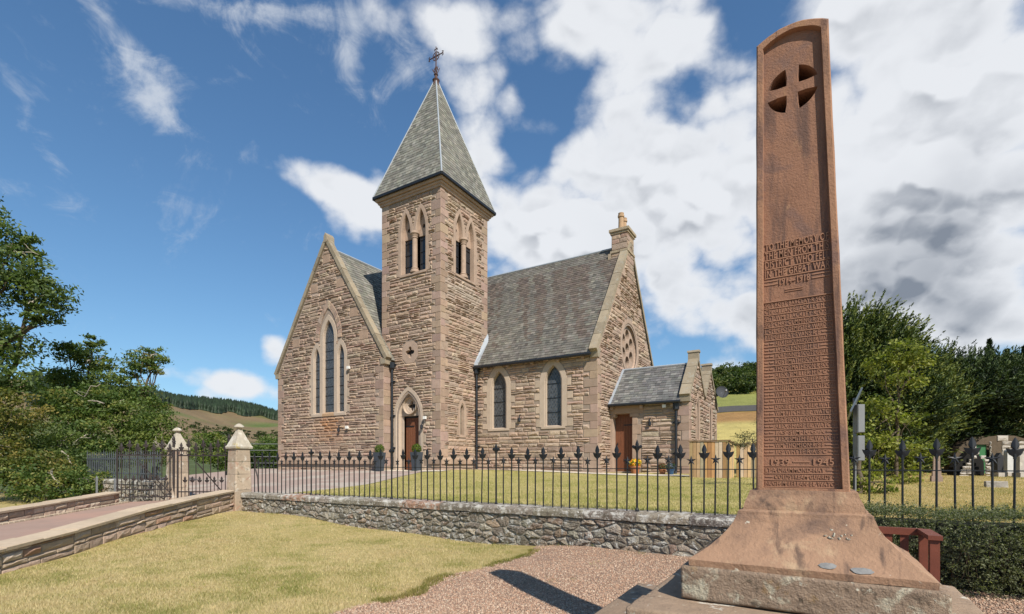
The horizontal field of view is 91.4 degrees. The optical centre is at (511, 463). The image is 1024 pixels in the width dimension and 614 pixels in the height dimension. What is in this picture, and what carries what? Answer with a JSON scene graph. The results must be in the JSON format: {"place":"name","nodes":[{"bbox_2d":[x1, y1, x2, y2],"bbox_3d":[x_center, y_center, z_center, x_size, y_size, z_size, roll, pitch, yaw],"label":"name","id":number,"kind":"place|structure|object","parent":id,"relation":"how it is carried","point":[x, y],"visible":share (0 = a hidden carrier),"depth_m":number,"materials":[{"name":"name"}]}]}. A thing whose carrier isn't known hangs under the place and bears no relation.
{"place":"outdoors","nodes":[
{"label":"outdoors","id":0,"kind":"place"},
{"bbox_2d":[0,500,230,540],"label":"driveway","id":1,"kind":"structure","parent":0,"point":[17,530],"depth_m":9.85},
{"bbox_2d":[0,501,129,525],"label":"kerb","id":2,"kind":"structure","parent":1,"relation":"on","point":[33,518],"depth_m":10.81,"materials":[{"name":"grey stone"}]},
{"bbox_2d":[55,469,424,495],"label":"forecourt","id":3,"kind":"structure","parent":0,"point":[217,475],"depth_m":18.74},
{"bbox_2d":[246,450,277,461],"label":"field gate","id":4,"kind":"structure","parent":3,"relation":"on","point":[263,450],"depth_m":27.49,"materials":[{"name":"grey metal"}]},
{"bbox_2d":[373,444,385,470],"bbox_3d":[-5.630,-0.277,21.244,0.433,1.135,0.430,0,0,31],"label":"planter","id":5,"kind":"object","parent":3,"relation":"on","point":[377,448],"visible":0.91,"depth_m":21.13,"materials":[{"name":"grey plastic"}]},
{"bbox_2d":[384,470,445,470],"bbox_3d":[-4.220,0.272,20.969,3.800,0.059,0.750,0,0,31],"label":"gravel strip","id":6,"kind":"object","parent":3,"relation":"on","point":[411,470],"visible":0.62,"depth_m":20.78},
{"bbox_2d":[410,444,422,470],"bbox_3d":[-3.950,-0.276,20.682,0.435,1.133,0.439,0,0,31],"label":"planter","id":7,"kind":"object","parent":6,"relation":"on","point":[419,454],"visible":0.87,"depth_m":20.58,"materials":[{"name":"grey plastic"}]},
{"bbox_2d":[0,491,544,613],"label":"lawn","id":8,"kind":"structure","parent":0,"point":[10,502],"depth_m":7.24,"materials":[{"name":"green plant"}]},
{"bbox_2d":[0,386,80,492],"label":"shrub","id":9,"kind":"object","parent":8,"relation":"on","point":[9,417],"visible":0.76,"depth_m":15.23,"materials":[{"name":"green plant"}]},
{"bbox_2d":[0,409,97,497],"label":"shrub","id":10,"kind":"object","parent":8,"relation":"on","point":[75,453],"visible":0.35,"depth_m":16.69,"materials":[{"name":"green plant"}]},
{"bbox_2d":[0,456,114,504],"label":"shrub","id":11,"kind":"object","parent":8,"relation":"on","point":[80,487],"visible":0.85,"depth_m":14.59,"materials":[{"name":"green plant"}]},
{"bbox_2d":[0,492,120,522],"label":"ramp wall","id":12,"kind":"structure","parent":8,"relation":"on","point":[20,512],"depth_m":11.07,"materials":[{"name":"stone"}]},
{"bbox_2d":[96,476,97,492],"bbox_3d":[-12.202,0.800,14.675,0.040,0.900,0.040,0,0,31],"label":"marker post","id":13,"kind":"object","parent":8,"relation":"on","point":[96,484],"visible":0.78,"depth_m":14.66,"materials":[{"name":"grey metal"}]},
{"bbox_2d":[0,490,233,573],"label":"ramp wall","id":14,"kind":"structure","parent":8,"relation":"on","point":[48,545],"depth_m":7.68,"materials":[{"name":"stone"}]},
{"bbox_2d":[76,478,164,501],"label":"rubble wall","id":15,"kind":"structure","parent":8,"relation":"on","point":[108,484],"depth_m":14.14,"materials":[{"name":"grey stone"}]},
{"bbox_2d":[87,450,160,479],"bbox_3d":[-11.788,-0.005,15.067,5.000,0.920,0.020,0,0,31],"label":"palisade railing","id":16,"kind":"object","parent":15,"relation":"on","point":[99,458],"visible":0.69,"depth_m":14.90,"materials":[{"name":"grey metal"}]},
{"bbox_2d":[164,427,189,499],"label":"gate pillar","id":17,"kind":"structure","parent":8,"relation":"on","point":[179,439],"depth_m":13.68,"materials":[{"name":"stone"}]},
{"bbox_2d":[116,435,174,497],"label":"iron gate","id":18,"kind":"structure","parent":17,"relation":"attached to","point":[137,448],"depth_m":13.34,"materials":[{"name":"black metal"}]},
{"bbox_2d":[225,424,252,510],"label":"gate pillar","id":19,"kind":"structure","parent":8,"relation":"on","point":[239,446],"depth_m":12.30,"materials":[{"name":"stone"}]},
{"bbox_2d":[177,434,230,497],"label":"iron gate","id":20,"kind":"structure","parent":19,"relation":"attached to","point":[188,445],"depth_m":12.54,"materials":[{"name":"black metal"}]},
{"bbox_2d":[312,548,539,613],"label":"edge grass","id":21,"kind":"structure","parent":8,"relation":"on","point":[429,579],"depth_m":5.34,"materials":[{"name":"green plant"}]},
{"bbox_2d":[259,510,645,553],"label":"wall foot grass","id":22,"kind":"structure","parent":8,"relation":"on","point":[474,542],"depth_m":8.55,"materials":[{"name":"green plant"}]},
{"bbox_2d":[240,491,735,556],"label":"rubble wall","id":23,"kind":"structure","parent":8,"relation":"on","point":[683,533],"depth_m":8.24,"materials":[{"name":"grey stone"}]},
{"bbox_2d":[253,437,1023,522],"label":"iron railing","id":24,"kind":"object","parent":23,"relation":"on","point":[972,451],"visible":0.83,"depth_m":7.53,"materials":[{"name":"black metal"}]},
{"bbox_2d":[0,354,1023,495],"bbox_3d":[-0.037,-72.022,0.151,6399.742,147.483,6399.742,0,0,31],"label":"hillside","id":25,"kind":"structure","parent":0,"point":[729,424],"depth_m":118.29,"materials":[{"name":"green plant"}]},
{"bbox_2d":[0,196,83,410],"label":"ash tree","id":26,"kind":"object","parent":25,"relation":"on","point":[22,278],"visible":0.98,"depth_m":17.23,"materials":[{"name":"green plant"}]},
{"bbox_2d":[25,332,143,477],"bbox_3d":[-17.410,-1.810,20.142,4.149,7.068,3.085,0,0,-10],"label":"ash tree","id":27,"kind":"object","parent":25,"relation":"on","point":[71,350],"visible":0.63,"depth_m":20.20,"materials":[{"name":"green plant"}]},
{"bbox_2d":[107,345,179,478],"bbox_3d":[-15.599,-1.719,21.105,2.497,6.850,2.447,0,0,31],"label":"ash tree","id":28,"kind":"object","parent":25,"relation":"on","point":[149,360],"visible":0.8,"depth_m":21.27,"materials":[{"name":"green plant"}]},
{"bbox_2d":[24,371,277,420],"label":"conifer plantation","id":29,"kind":"object","parent":25,"relation":"on","point":[214,404],"visible":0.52,"depth_m":668.32,"materials":[{"name":"green plant"}]},
{"bbox_2d":[190,429,260,470],"bbox_3d":[-17.892,-0.565,31.080,5.185,3.332,3.526,0,0,31],"label":"shrub","id":30,"kind":"object","parent":25,"relation":"on","point":[208,437],"visible":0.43,"depth_m":30.59,"materials":[{"name":"green plant"}]},
{"bbox_2d":[187,421,277,441],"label":"moor scrub","id":31,"kind":"object","parent":25,"relation":"on","point":[230,431],"visible":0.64,"depth_m":215.14,"materials":[{"name":"green plant"}]},
{"bbox_2d":[240,441,277,468],"bbox_3d":[-14.238,-0.198,29.108,3.691,2.205,3.340,0,0,31],"label":"shrub","id":32,"kind":"object","parent":25,"relation":"on","point":[265,447],"visible":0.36,"depth_m":28.50,"materials":[{"name":"green plant"}]},
{"bbox_2d":[251,436,277,468],"bbox_3d":[-17.656,-0.569,36.249,5.410,2.948,3.725,0,0,31],"label":"shrub","id":33,"kind":"object","parent":25,"relation":"on","point":[270,441],"visible":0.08,"depth_m":35.74,"materials":[{"name":"green plant"}]},
{"bbox_2d":[252,433,277,449],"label":"shrub","id":34,"kind":"object","parent":25,"relation":"on","point":[259,439],"visible":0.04,"depth_m":40.27,"materials":[{"name":"green plant"}]},
{"bbox_2d":[985,338,994,354],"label":"spruce tree","id":35,"kind":"object","parent":25,"relation":"on","point":[989,341],"visible":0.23,"depth_m":56.85,"materials":[{"name":"green plant"}]},
{"bbox_2d":[1019,344,1023,359],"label":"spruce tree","id":36,"kind":"object","parent":25,"relation":"on","point":[1022,350],"visible":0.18,"depth_m":58.97,"materials":[{"name":"green plant"}]},
{"bbox_2d":[0,0,1023,409],"label":"sky","id":37,"kind":"structure","parent":0,"point":[187,166],"materials":[{"name":"blue"}]},
{"bbox_2d":[297,466,755,514],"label":"church lawn","id":38,"kind":"structure","parent":0,"point":[537,477],"depth_m":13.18,"materials":[{"name":"green plant"}]},
{"bbox_2d":[9,381,140,475],"bbox_3d":[-15.988,-0.928,18.378,3.955,4.474,3.290,0,0,-4],"label":"shrub","id":39,"kind":"object","parent":38,"relation":"on","point":[82,403],"visible":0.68,"depth_m":18.28,"materials":[{"name":"green plant"}]},
{"bbox_2d":[89,392,199,477],"bbox_3d":[-14.230,-0.824,19.366,3.842,4.049,3.239,0,0,4],"label":"shrub","id":40,"kind":"object","parent":38,"relation":"on","point":[134,433],"visible":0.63,"depth_m":19.02,"materials":[{"name":"green plant"}]},
{"bbox_2d":[274,48,727,473],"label":"church","id":41,"kind":"structure","parent":38,"relation":"on","point":[432,337],"depth_m":21.78,"materials":[{"name":"brown stone"}]},
{"bbox_2d":[309,314,349,416],"bbox_3d":[-8.581,-4.626,23.463,2.849,4.771,0.180,0,0,31],"label":"triple lancet window","id":42,"kind":"structure","parent":41,"relation":"in","point":[336,376],"depth_m":23.53,"materials":[{"name":"beige stone"}]},
{"bbox_2d":[393,387,425,469],"bbox_3d":[-4.362,-1.440,21.562,1.984,3.760,0.365,0,0,31],"label":"doorway","id":43,"kind":"structure","parent":41,"relation":"in","point":[408,408],"depth_m":21.69,"materials":[{"name":"beige stone"}]},
{"bbox_2d":[406,418,418,469],"bbox_3d":[-4.270,-0.885,21.715,0.896,2.410,0.048,0,0,31],"label":"door","id":44,"kind":"structure","parent":41,"relation":"in","point":[412,424],"depth_m":21.81,"materials":[{"name":"brown wood"}]},
{"bbox_2d":[396,203,430,277],"bbox_3d":[-4.150,-9.525,21.366,1.947,2.950,0.412,0,0,31],"label":"belfry window","id":45,"kind":"structure","parent":41,"relation":"in","point":[407,246],"depth_m":21.36,"materials":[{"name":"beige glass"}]},
{"bbox_2d":[418,239,419,270],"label":"belfry window","id":46,"kind":"structure","parent":41,"relation":"in","point":[418,239],"depth_m":23.94,"materials":[{"name":"black glass"}]},
{"bbox_2d":[459,245,460,274],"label":"belfry window","id":47,"kind":"structure","parent":41,"relation":"in","point":[460,245],"depth_m":23.91,"materials":[{"name":"black glass"}]},
{"bbox_2d":[457,399,467,437],"bbox_3d":[-2.241,-1.981,21.790,0.230,1.662,0.775,0,0,31],"label":"lancet window","id":48,"kind":"structure","parent":41,"relation":"in","point":[464,419],"depth_m":21.89,"materials":[{"name":"beige stone"}]},
{"bbox_2d":[452,209,477,285],"bbox_3d":[-2.132,-9.525,21.997,0.412,2.950,1.940,0,0,31],"label":"belfry window","id":49,"kind":"structure","parent":41,"relation":"in","point":[468,241],"depth_m":21.91,"materials":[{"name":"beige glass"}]},
{"bbox_2d":[483,366,514,430],"bbox_3d":[-0.546,-2.929,22.077,1.715,2.938,0.220,0,0,31],"label":"lancet window","id":50,"kind":"structure","parent":41,"relation":"in","point":[502,412],"depth_m":22.16,"materials":[{"name":"beige stone"}]},
{"bbox_2d":[534,359,572,428],"bbox_3d":[1.743,-2.929,20.685,1.773,2.938,0.220,0,0,31],"label":"lancet window","id":51,"kind":"structure","parent":41,"relation":"in","point":[549,396],"depth_m":20.77,"materials":[{"name":"beige stone"}]},
{"bbox_2d":[616,414,631,470],"bbox_3d":[4.677,-0.875,20.714,0.802,2.370,0.082,0,0,31],"label":"door","id":52,"kind":"structure","parent":41,"relation":"in","point":[623,421],"depth_m":20.73,"materials":[{"name":"brown wood"}]},
{"bbox_2d":[620,319,638,368],"bbox_3d":[5.297,-5.320,23.053,0.320,2.580,2.580,0,0,31],"label":"rose window","id":53,"kind":"structure","parent":41,"relation":"in","point":[628,344],"depth_m":23.31,"materials":[{"name":"beige stone"}]},
{"bbox_2d":[695,394,699,439],"bbox_3d":[7.538,-1.900,20.512,0.230,2.000,0.978,0,0,31],"label":"lancet window","id":54,"kind":"structure","parent":41,"relation":"in","point":[698,402],"depth_m":20.63,"materials":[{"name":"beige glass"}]},
{"bbox_2d":[708,403,712,441],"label":"lancet window","id":55,"kind":"structure","parent":41,"relation":"in","point":[710,408],"depth_m":23.12,"materials":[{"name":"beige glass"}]},
{"bbox_2d":[481,469,688,475],"bbox_3d":[2.222,0.327,19.920,9.700,0.189,0.850,0,0,31],"label":"gravel strip","id":56,"kind":"object","parent":38,"relation":"on","point":[599,473],"visible":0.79,"depth_m":19.15,"materials":[{"name":"grey gravel"}]},
{"bbox_2d":[629,459,641,473],"bbox_3d":[4.827,0.083,19.586,0.525,0.594,0.530,0,0,31],"label":"flower pot","id":57,"kind":"object","parent":38,"relation":"on","point":[632,462],"visible":0.82,"depth_m":19.46,"materials":[{"name":"ceramic"}]},
{"bbox_2d":[658,463,665,473],"bbox_3d":[5.713,0.183,18.989,0.361,0.434,0.338,0,0,31],"label":"flower pot","id":58,"kind":"object","parent":38,"relation":"on","point":[662,471],"visible":0.79,"depth_m":18.90,"materials":[{"name":"ceramic"}]},
{"bbox_2d":[665,463,674,474],"bbox_3d":[5.893,0.179,18.544,0.378,0.442,0.380,0,0,31],"label":"flower pot","id":59,"kind":"object","parent":38,"relation":"on","point":[671,470],"visible":0.77,"depth_m":18.44,"materials":[{"name":"blue ceramic"}]},
{"bbox_2d":[688,440,755,477],"bbox_3d":[8.270,-0.150,17.081,4.741,1.260,1.290,0,0,-16],"label":"timber fence","id":60,"kind":"object","parent":38,"relation":"on","point":[714,448],"visible":0.32,"depth_m":16.53,"materials":[{"name":"brown wood"}]},
{"bbox_2d":[730,419,755,449],"bbox_3d":[6.394,-0.520,12.607,1.818,2.751,1.411,0,0,31],"label":"shrub","id":61,"kind":"object","parent":38,"relation":"on","point":[742,445],"visible":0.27,"depth_m":12.61,"materials":[{"name":"green plant"}]},
{"bbox_2d":[849,460,899,493],"bbox_3d":[7.238,0.332,10.209,1.236,1.112,0.710,0,0,12],"label":"shrub","id":62,"kind":"object","parent":38,"relation":"on","point":[860,480],"visible":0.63,"depth_m":10.12,"materials":[{"name":"green plant"}]},
{"bbox_2d":[848,334,943,483],"bbox_3d":[9.790,-1.236,12.923,2.542,4.177,1.364,0,0,-3],"label":"maple tree","id":63,"kind":"object","parent":38,"relation":"on","point":[910,358],"visible":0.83,"depth_m":12.89,"materials":[{"name":"green plant"}]},
{"bbox_2d":[842,290,992,477],"bbox_3d":[12.608,-2.587,16.927,6.694,7.085,4.692,0,0,-5],"label":"yew tree","id":64,"kind":"object","parent":38,"relation":"on","point":[867,333],"visible":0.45,"depth_m":16.01,"materials":[{"name":"green plant"}]},
{"bbox_2d":[886,336,1023,472],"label":"yew tree","id":65,"kind":"object","parent":38,"relation":"on","point":[1000,411],"visible":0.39,"depth_m":18.77,"materials":[{"name":"green plant"}]},
{"bbox_2d":[947,451,990,475],"bbox_3d":[15.574,0.010,17.014,1.100,0.900,0.572,0,0,0],"label":"stone grotto","id":66,"kind":"object","parent":38,"relation":"on","point":[965,462],"visible":0.65,"depth_m":17.05,"materials":[{"name":"grey stone"}]},
{"bbox_2d":[944,435,1023,473],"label":"burial vault","id":67,"kind":"object","parent":38,"relation":"on","point":[999,443],"visible":0.24,"depth_m":18.41,"materials":[{"name":"stone"}]},
{"bbox_2d":[976,445,986,473],"bbox_3d":[17.350,-0.130,18.520,0.470,1.180,0.040,0,0,0],"label":"door","id":68,"kind":"structure","parent":67,"relation":"in","point":[983,451],"depth_m":18.50,"materials":[{"name":"green paint"}]},
{"bbox_2d":[990,453,1006,476],"bbox_3d":[15.779,0.065,16.200,0.266,0.850,0.280,0,0,0],"label":"gravestone","id":69,"kind":"object","parent":38,"relation":"on","point":[999,465],"visible":0.62,"depth_m":16.13,"materials":[{"name":"black stone"}]},
{"bbox_2d":[1003,449,1012,475],"bbox_3d":[16.733,-0.010,16.800,0.378,1.000,0.280,0,0,0],"label":"gravestone","id":70,"kind":"object","parent":38,"relation":"on","point":[1008,461],"visible":0.31,"depth_m":16.73,"materials":[{"name":"white stone"}]},
{"bbox_2d":[1012,453,1023,476],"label":"gravestone","id":71,"kind":"object","parent":38,"relation":"on","point":[1020,462],"visible":0.5,"depth_m":15.73,"materials":[{"name":"stone"}]},
{"bbox_2d":[329,545,1023,613],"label":"gravel path","id":72,"kind":"structure","parent":0,"point":[658,571],"depth_m":5.50,"materials":[{"name":"brown gravel"}]},
{"bbox_2d":[594,18,984,613],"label":"war memorial","id":73,"kind":"object","parent":72,"relation":"on","point":[802,534],"visible":1,"depth_m":2.44,"materials":[{"name":"stone"}]},
{"bbox_2d":[878,526,942,581],"bbox_3d":[2.846,0.931,4.508,1.510,0.738,0.560,0,0,31],"label":"park bench","id":74,"kind":"object","parent":72,"relation":"on","point":[934,538],"visible":0.12,"depth_m":4.32,"materials":[{"name":"brown wood"}]},
{"bbox_2d":[861,498,1023,599],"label":"hedge","id":75,"kind":"object","parent":72,"relation":"on","point":[986,556],"visible":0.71,"depth_m":4.87,"materials":[{"name":"green plant"}]},
{"bbox_2d":[717,405,755,412],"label":"roadside wall","id":76,"kind":"structure","parent":0,"point":[737,408],"depth_m":88.29,"materials":[{"name":"concrete"}]},
{"bbox_2d":[850,467,1023,522],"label":"graveyard grass","id":77,"kind":"structure","parent":0,"point":[967,499],"depth_m":9.95,"materials":[{"name":"plant"}]},
{"bbox_2d":[847,387,864,490],"bbox_3d":[6.848,-0.373,9.939,0.285,2.247,0.606,0,0,31],"label":"solar panel post","id":78,"kind":"object","parent":77,"relation":"on","point":[858,410],"visible":0.88,"depth_m":9.87,"materials":[{"name":"grey metal"}]},
{"bbox_2d":[930,448,942,481],"bbox_3d":[11.933,0.015,14.044,0.250,1.050,0.250,0,0,31],"label":"gravestone","id":79,"kind":"object","parent":77,"relation":"on","point":[932,478],"visible":0.46,"depth_m":13.97,"materials":[{"name":"beige stone"}]},
{"bbox_2d":[983,481,1007,487],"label":"stone block","id":80,"kind":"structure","parent":77,"relation":"on","point":[1000,484],"depth_m":11.50,"materials":[{"name":"grey stone"}]},
{"bbox_2d":[958,589,1023,613],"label":"gravel","id":81,"kind":"structure","parent":0,"point":[1004,606],"depth_m":4.55,"materials":[{"name":"gravel"}]}
]}

